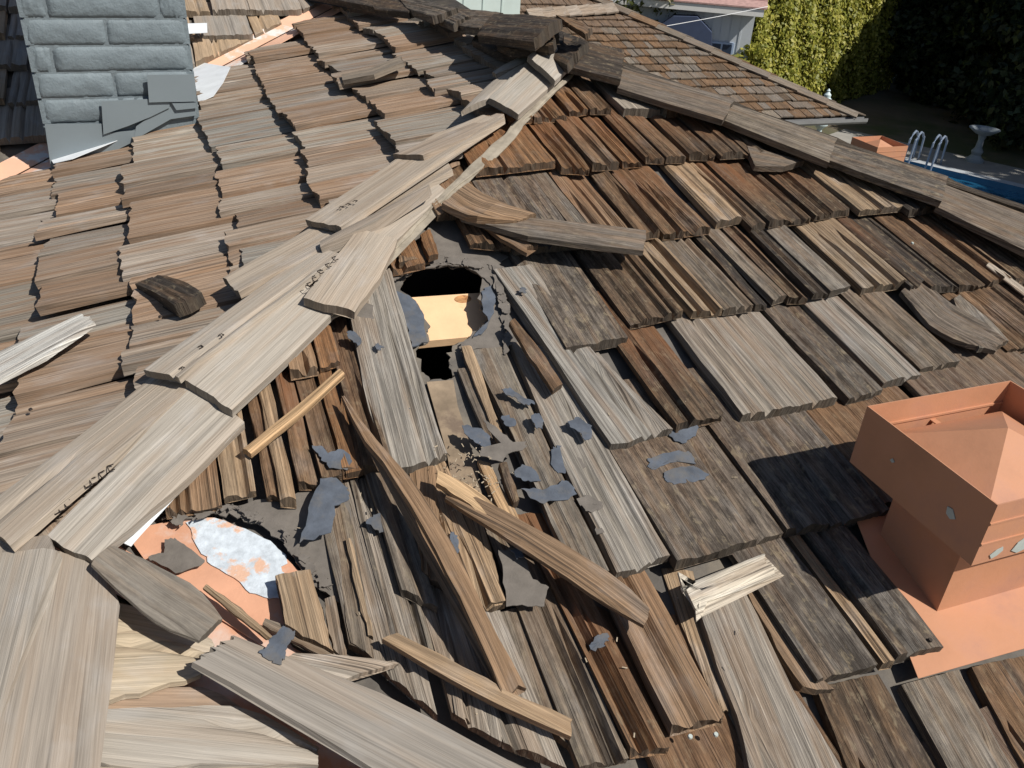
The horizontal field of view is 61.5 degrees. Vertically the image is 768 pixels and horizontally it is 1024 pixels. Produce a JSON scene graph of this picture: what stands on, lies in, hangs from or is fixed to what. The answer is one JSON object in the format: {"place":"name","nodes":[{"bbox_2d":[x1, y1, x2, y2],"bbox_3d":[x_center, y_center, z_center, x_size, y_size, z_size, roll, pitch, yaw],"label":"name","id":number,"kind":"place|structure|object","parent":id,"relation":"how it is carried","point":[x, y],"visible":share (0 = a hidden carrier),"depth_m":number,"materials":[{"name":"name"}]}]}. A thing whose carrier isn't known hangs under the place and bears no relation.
{"place":"outdoors","nodes":[
{"label":"outdoors","id":0,"kind":"place"},
{"bbox_2d":[805,69,1023,168],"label":"ground","id":1,"kind":"structure","parent":0,"point":[892,113],"depth_m":22.47,"materials":[{"name":"grey concrete"}]},
{"bbox_2d":[0,0,1023,767],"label":"house","id":2,"kind":"structure","parent":1,"relation":"on","point":[822,348],"depth_m":1.70,"materials":[{"name":"wood"}]},
{"bbox_2d":[0,314,95,383],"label":"lath strip","id":3,"kind":"object","parent":2,"relation":"on","point":[29,353],"visible":1,"depth_m":1.74,"materials":[{"name":"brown wood"}]},
{"bbox_2d":[91,546,221,642],"bbox_3d":[-0.500,0.289,1.219,0.230,0.045,0.082,22,35,27],"label":"curved shake","id":4,"kind":"object","parent":2,"relation":"on","point":[166,600],"visible":1,"depth_m":1.21,"materials":[{"name":"grey wood"}]},
{"bbox_2d":[135,275,206,316],"bbox_3d":[-0.746,-0.198,1.888,0.073,0.080,0.243,-21,39,-36],"label":"broken shake","id":5,"kind":"object","parent":2,"relation":"on","point":[178,298],"visible":1,"depth_m":1.84,"materials":[{"name":"brown wood"}]},
{"bbox_2d":[148,538,204,573],"bbox_3d":[-0.519,0.269,1.338,0.077,0.019,0.051,15,33,18],"label":"felt scrap","id":6,"kind":"object","parent":2,"relation":"on","point":[176,556],"visible":1,"depth_m":1.34,"materials":[{"name":"grey fabric"}]},
{"bbox_2d":[203,584,271,639],"bbox_3d":[-0.404,0.336,1.271,0.136,0.032,0.016,22,35,27],"label":"splinter","id":7,"kind":"object","parent":2,"relation":"on","point":[238,612],"visible":0.93,"depth_m":1.27,"materials":[{"name":"brown wood"}]},
{"bbox_2d":[243,369,344,457],"bbox_3d":[-0.377,0.049,1.491,0.188,0.121,0.022,-18,37,-32],"label":"wooden stick","id":8,"kind":"object","parent":2,"relation":"on","point":[284,423],"visible":1,"depth_m":1.49,"materials":[{"name":"brown wood"}]},
{"bbox_2d":[275,569,333,653],"bbox_3d":[-0.311,0.344,1.281,0.057,0.053,0.150,-9,33,-21],"label":"upright shake","id":9,"kind":"object","parent":2,"relation":"on","point":[302,612],"visible":0.98,"depth_m":1.28,"materials":[{"name":"brown wood"}]},
{"bbox_2d":[262,618,348,655],"bbox_3d":[-0.301,0.378,1.259,0.144,0.034,0.022,15,33,18],"label":"splinter","id":10,"kind":"object","parent":2,"relation":"on","point":[272,627],"visible":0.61,"depth_m":1.25,"materials":[{"name":"brown wood"}]},
{"bbox_2d":[300,477,349,541],"bbox_3d":[-0.303,0.206,1.409,0.062,0.032,0.135,4,31,0],"label":"felt scrap","id":11,"kind":"object","parent":2,"relation":"on","point":[330,493],"visible":1,"depth_m":1.42,"materials":[{"name":"fabric"}]},
{"bbox_2d":[312,445,351,469],"bbox_3d":[-0.314,0.128,1.496,0.074,0.019,0.045,4,31,0],"label":"felt scrap","id":12,"kind":"object","parent":2,"relation":"on","point":[332,459],"visible":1,"depth_m":1.50,"materials":[{"name":"fabric"}]},
{"bbox_2d":[325,596,346,655],"bbox_3d":[-0.262,0.365,1.273,0.020,0.039,0.115,-8,33,-18],"label":"upright shake","id":13,"kind":"object","parent":2,"relation":"attached to","point":[335,635],"visible":0.9,"depth_m":1.27,"materials":[{"name":"brown wood"}]},
{"bbox_2d":[288,653,398,680],"bbox_3d":[-0.234,0.398,1.201,0.155,0.054,0.043,-3,31,-12],"label":"shim","id":14,"kind":"object","parent":2,"relation":"on","point":[350,668],"visible":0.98,"depth_m":1.20,"materials":[{"name":"brown wood"}]},
{"bbox_2d":[346,331,361,345],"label":"felt scrap","id":15,"kind":"object","parent":2,"relation":"on","point":[353,336],"visible":1,"depth_m":1.72,"materials":[{"name":"paper"}]},
{"bbox_2d":[191,635,521,767],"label":"board","id":16,"kind":"object","parent":2,"relation":"on","point":[361,726],"visible":0.99,"depth_m":1.12,"materials":[{"name":"grey wood"}]},
{"bbox_2d":[258,626,294,664],"bbox_3d":[-0.316,0.357,1.179,0.036,0.016,0.053,17,33,21],"label":"felt scrap","id":17,"kind":"object","parent":16,"relation":"on","point":[274,650],"visible":1,"depth_m":1.18,"materials":[{"name":"fabric"}]},
{"bbox_2d":[357,303,373,318],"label":"felt scrap","id":18,"kind":"object","parent":2,"relation":"on","point":[366,311],"visible":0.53,"depth_m":1.79,"materials":[{"name":"grey fabric"}]},
{"bbox_2d":[342,56,404,84],"bbox_3d":[-0.486,-1.096,3.021,0.219,0.083,0.141,-4,32,-13],"label":"lath","id":19,"kind":"object","parent":2,"relation":"on","point":[383,69],"visible":1,"depth_m":3.00,"materials":[{"name":"brown wood"}]},
{"bbox_2d":[366,513,383,532],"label":"felt scrap","id":20,"kind":"object","parent":2,"relation":"on","point":[374,522],"visible":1,"depth_m":1.43,"materials":[{"name":"fabric"}]},
{"bbox_2d":[374,343,383,350],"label":"felt scrap","id":21,"kind":"object","parent":2,"relation":"on","point":[377,346],"visible":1,"depth_m":1.70,"materials":[{"name":"paper"}]},
{"bbox_2d":[342,396,525,694],"bbox_3d":[-0.150,0.232,1.399,0.039,0.165,0.620,-14,35,-28],"label":"twisted splinter","id":22,"kind":"object","parent":2,"relation":"on","point":[436,546],"visible":1,"depth_m":1.32,"materials":[{"name":"brown wood"}]},
{"bbox_2d":[450,531,459,553],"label":"felt scrap","id":23,"kind":"object","parent":2,"relation":"on","point":[454,539],"visible":0.8,"depth_m":1.42,"materials":[{"name":"fabric"}]},
{"bbox_2d":[462,425,490,446],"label":"felt scrap","id":24,"kind":"object","parent":2,"relation":"on","point":[478,435],"visible":1,"depth_m":1.58,"materials":[{"name":"fabric"}]},
{"bbox_2d":[382,633,571,739],"bbox_3d":[-0.051,0.425,1.217,0.296,0.065,0.031,14,32,17],"label":"tapered strip","id":25,"kind":"object","parent":2,"relation":"on","point":[476,685],"visible":1,"depth_m":1.21,"materials":[{"name":"brown wood"}]},
{"bbox_2d":[480,419,526,461],"bbox_3d":[-0.014,0.104,1.575,0.086,0.029,0.095,4,31,0],"label":"felt scrap","id":26,"kind":"object","parent":2,"relation":"on","point":[503,448],"visible":1,"depth_m":1.57,"materials":[{"name":"grey fabric"}]},
{"bbox_2d":[501,415,515,426],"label":"felt scrap","id":27,"kind":"object","parent":2,"relation":"on","point":[508,421],"visible":1,"depth_m":1.62,"materials":[{"name":"fabric"}]},
{"bbox_2d":[484,229,537,256],"bbox_3d":[-0.012,-0.343,2.016,0.151,0.046,0.045,20,34,26],"label":"split shake","id":28,"kind":"object","parent":2,"relation":"on","point":[525,248],"visible":0.6,"depth_m":2.00,"materials":[{"name":"brown wood"}]},
{"bbox_2d":[501,387,534,405],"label":"felt scrap","id":29,"kind":"object","parent":2,"relation":"on","point":[509,391],"visible":1,"depth_m":1.68,"materials":[{"name":"fabric"}]},
{"bbox_2d":[297,304,745,737],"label":"wood chips","id":30,"kind":"object","parent":2,"relation":"on","point":[491,501],"visible":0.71,"depth_m":1.53,"materials":[{"name":"brown wood"}]},
{"bbox_2d":[519,287,526,292],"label":"felt scrap","id":31,"kind":"object","parent":2,"relation":"on","point":[522,289],"visible":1,"depth_m":1.92,"materials":[{"name":"paper"}]},
{"bbox_2d":[498,547,548,606],"bbox_3d":[0.020,0.308,1.379,0.073,0.031,0.108,-2,31,-9],"label":"felt scrap","id":32,"kind":"object","parent":2,"relation":"on","point":[522,586],"visible":1,"depth_m":1.37,"materials":[{"name":"grey fabric"}]},
{"bbox_2d":[510,548,523,558],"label":"felt scrap","id":33,"kind":"object","parent":32,"relation":"on","point":[517,552],"visible":0.88,"depth_m":1.40,"materials":[{"name":"fabric"}]},
{"bbox_2d":[514,464,540,481],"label":"felt scrap","id":34,"kind":"object","parent":2,"relation":"on","point":[526,473],"visible":1,"depth_m":1.55,"materials":[{"name":"fabric"}]},
{"bbox_2d":[509,319,562,394],"bbox_3d":[0.046,-0.060,1.756,0.032,0.069,0.211,-13,34,-26],"label":"stick","id":35,"kind":"object","parent":2,"relation":"on","point":[536,357],"visible":1,"depth_m":1.74,"materials":[{"name":"brown wood"}]},
{"bbox_2d":[531,413,543,428],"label":"felt scrap","id":36,"kind":"object","parent":2,"relation":"on","point":[537,420],"visible":1,"depth_m":1.63,"materials":[{"name":"fabric"}]},
{"bbox_2d":[445,494,648,627],"bbox_3d":[0.044,0.274,1.390,0.392,0.082,0.049,21,35,26],"label":"split strip","id":37,"kind":"object","parent":2,"relation":"on","point":[596,582],"visible":0.98,"depth_m":1.36,"materials":[{"name":"brown wood"}]},
{"bbox_2d":[436,470,494,513],"bbox_3d":[-0.073,0.193,1.447,0.149,0.046,0.040,23,36,29],"label":"split strip","id":38,"kind":"object","parent":37,"relation":"on","point":[453,487],"visible":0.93,"depth_m":1.45,"materials":[{"name":"brown wood"}]},
{"bbox_2d":[521,480,576,503],"bbox_3d":[0.067,0.193,1.524,0.096,0.013,0.043,-9,33,-21],"label":"felt scrap","id":39,"kind":"object","parent":2,"relation":"on","point":[562,490],"visible":1,"depth_m":1.52,"materials":[{"name":"fabric"}]},
{"bbox_2d":[460,218,645,255],"bbox_3d":[0.094,-0.350,2.010,0.443,0.049,0.085,4,31,0],"label":"weathered slat","id":40,"kind":"object","parent":2,"relation":"on","point":[603,238],"visible":0.95,"depth_m":2.00,"materials":[{"name":"brown wood"}]},
{"bbox_2d":[441,183,535,224],"bbox_3d":[-0.064,-0.417,2.043,0.213,0.052,0.128,24,36,30],"label":"split shake","id":41,"kind":"object","parent":40,"relation":"on","point":[468,202],"visible":0.98,"depth_m":2.02,"materials":[{"name":"brown wood"}]},
{"bbox_2d":[551,445,565,473],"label":"felt scrap","id":42,"kind":"object","parent":2,"relation":"on","point":[557,464],"visible":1,"depth_m":1.59,"materials":[{"name":"fabric"}]},
{"bbox_2d":[567,417,591,440],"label":"felt scrap","id":43,"kind":"object","parent":2,"relation":"on","point":[581,426],"visible":1,"depth_m":1.63,"materials":[{"name":"fabric"}]},
{"bbox_2d":[577,495,602,512],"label":"felt scrap","id":44,"kind":"object","parent":2,"relation":"on","point":[590,504],"visible":1,"depth_m":1.51,"materials":[{"name":"grey fabric"}]},
{"bbox_2d":[589,633,609,651],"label":"felt scrap","id":45,"kind":"object","parent":2,"relation":"on","point":[598,641],"visible":1,"depth_m":1.33,"materials":[{"name":"fabric"}]},
{"bbox_2d":[595,528,603,534],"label":"felt scrap","id":46,"kind":"object","parent":2,"relation":"on","point":[599,531],"visible":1,"depth_m":1.47,"materials":[{"name":"grey fabric"}]},
{"bbox_2d":[647,450,695,469],"bbox_3d":[0.298,0.143,1.626,0.100,0.011,0.036,-6,32,-17],"label":"felt scrap","id":47,"kind":"object","parent":2,"relation":"on","point":[658,461],"visible":1,"depth_m":1.63,"materials":[{"name":"fabric"}]},
{"bbox_2d":[669,425,698,443],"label":"felt scrap","id":48,"kind":"object","parent":2,"relation":"on","point":[682,436],"visible":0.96,"depth_m":1.68,"materials":[{"name":"fabric"}]},
{"bbox_2d":[664,466,708,484],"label":"felt scrap","id":49,"kind":"object","parent":2,"relation":"on","point":[681,474],"visible":1,"depth_m":1.60,"materials":[{"name":"fabric"}]},
{"bbox_2d":[677,554,783,621],"bbox_3d":[0.352,0.323,1.426,0.191,0.034,0.084,-14,35,-28],"label":"pale splinter","id":50,"kind":"object","parent":2,"relation":"on","point":[708,594],"visible":1,"depth_m":1.41,"materials":[{"name":"brown wood"}]},
{"bbox_2d":[747,146,803,171],"bbox_3d":[0.772,-0.653,2.512,0.165,0.044,0.118,4,31,0],"label":"wedge piece","id":51,"kind":"object","parent":2,"relation":"on","point":[766,161],"visible":1,"depth_m":2.49,"materials":[{"name":"brown wood"}]},
{"bbox_2d":[986,263,1023,295],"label":"lath strip","id":52,"kind":"object","parent":2,"relation":"on","point":[1015,285],"visible":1,"depth_m":2.23,"materials":[{"name":"brown wood"}]},
{"bbox_2d":[614,0,676,21],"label":"flowering tree","id":53,"kind":"object","parent":1,"relation":"on","point":[635,8],"visible":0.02,"depth_m":18.49,"materials":[{"name":"green plant"}]},
{"bbox_2d":[457,0,867,125],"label":"shingled house","id":54,"kind":"structure","parent":1,"relation":"on","point":[648,45],"depth_m":10.93,"materials":[{"name":"brown wood"}]},
{"bbox_2d":[667,6,767,25],"bbox_3d":[3.198,-6.891,16.393,3.860,0.596,0.012,-8,33,-19],"label":"overhead cable","id":55,"kind":"object","parent":54,"relation":"attached to","point":[717,16],"visible":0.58,"depth_m":16.60,"materials":[{"name":"black rubber"}]},
{"bbox_2d":[611,0,767,59],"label":"neighboring house","id":56,"kind":"structure","parent":1,"relation":"on","point":[731,33],"depth_m":18.48,"materials":[{"name":"white paint"}]},
{"bbox_2d":[712,41,733,54],"bbox_3d":[4.556,-7.179,18.886,0.520,0.600,0.046,9,31,9],"label":"window","id":57,"kind":"structure","parent":56,"relation":"in","point":[726,47],"depth_m":18.75,"materials":[{"name":"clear glass"}]},
{"bbox_2d":[731,41,769,63],"bbox_3d":[5.105,-6.448,19.188,1.705,2.261,1.724,4,31,0],"label":"ivy shrub","id":58,"kind":"object","parent":1,"relation":"on","point":[755,53],"visible":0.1,"depth_m":18.69,"materials":[{"name":"green plant"}]},
{"bbox_2d":[815,89,831,131],"bbox_3d":[4.826,-3.488,13.941,0.320,2.506,0.320,4,31,0],"label":"post lamp","id":59,"kind":"object","parent":1,"relation":"on","point":[827,94],"visible":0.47,"depth_m":13.48,"materials":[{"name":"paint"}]},
{"bbox_2d":[749,0,912,102],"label":"ivy hedge","id":60,"kind":"object","parent":1,"relation":"on","point":[837,48],"visible":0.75,"depth_m":22.93,"materials":[{"name":"green plant"}]},
{"bbox_2d":[830,129,1023,183],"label":"pool deck","id":61,"kind":"structure","parent":1,"relation":"on","point":[995,170],"depth_m":19.55,"materials":[{"name":"concrete"}]},
{"bbox_2d":[904,130,924,162],"bbox_3d":[8.969,-5.206,19.252,0.168,0.916,0.698,27,38,34],"label":"pool handrail","id":62,"kind":"object","parent":61,"relation":"on","point":[914,147],"visible":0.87,"depth_m":19.10,"materials":[{"name":"metal"}]},
{"bbox_2d":[924,134,947,170],"bbox_3d":[9.378,-5.057,19.047,0.168,0.916,0.698,27,38,34],"label":"pool handrail","id":63,"kind":"object","parent":61,"relation":"on","point":[935,157],"visible":0.93,"depth_m":18.90,"materials":[{"name":"metal"}]},
{"bbox_2d":[965,125,1000,163],"bbox_3d":[10.619,-5.424,19.571,0.660,0.750,0.660,4,31,0],"label":"bird bath","id":64,"kind":"object","parent":61,"relation":"on","point":[983,132],"visible":1,"depth_m":19.55,"materials":[{"name":"grey stone"}]},
{"bbox_2d":[893,0,1023,111],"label":"dark hedge","id":65,"kind":"object","parent":1,"relation":"on","point":[950,46],"visible":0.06,"depth_m":25.23,"materials":[{"name":"green plant"}]},
{"bbox_2d":[904,160,1023,193],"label":"pool basin","id":66,"kind":"object","parent":1,"relation":"in","point":[987,182],"depth_m":18.63,"materials":[{"name":"tile"}]},
{"bbox_2d":[905,157,1023,187],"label":"pool coping","id":67,"kind":"object","parent":66,"relation":"on","point":[971,173],"depth_m":18.78,"materials":[{"name":"concrete"}]},
{"bbox_2d":[948,176,1023,204],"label":"water","id":68,"kind":"structure","parent":66,"relation":"in","point":[1013,196],"depth_m":18.17,"materials":[{"name":"blue liquid"}]}
]}

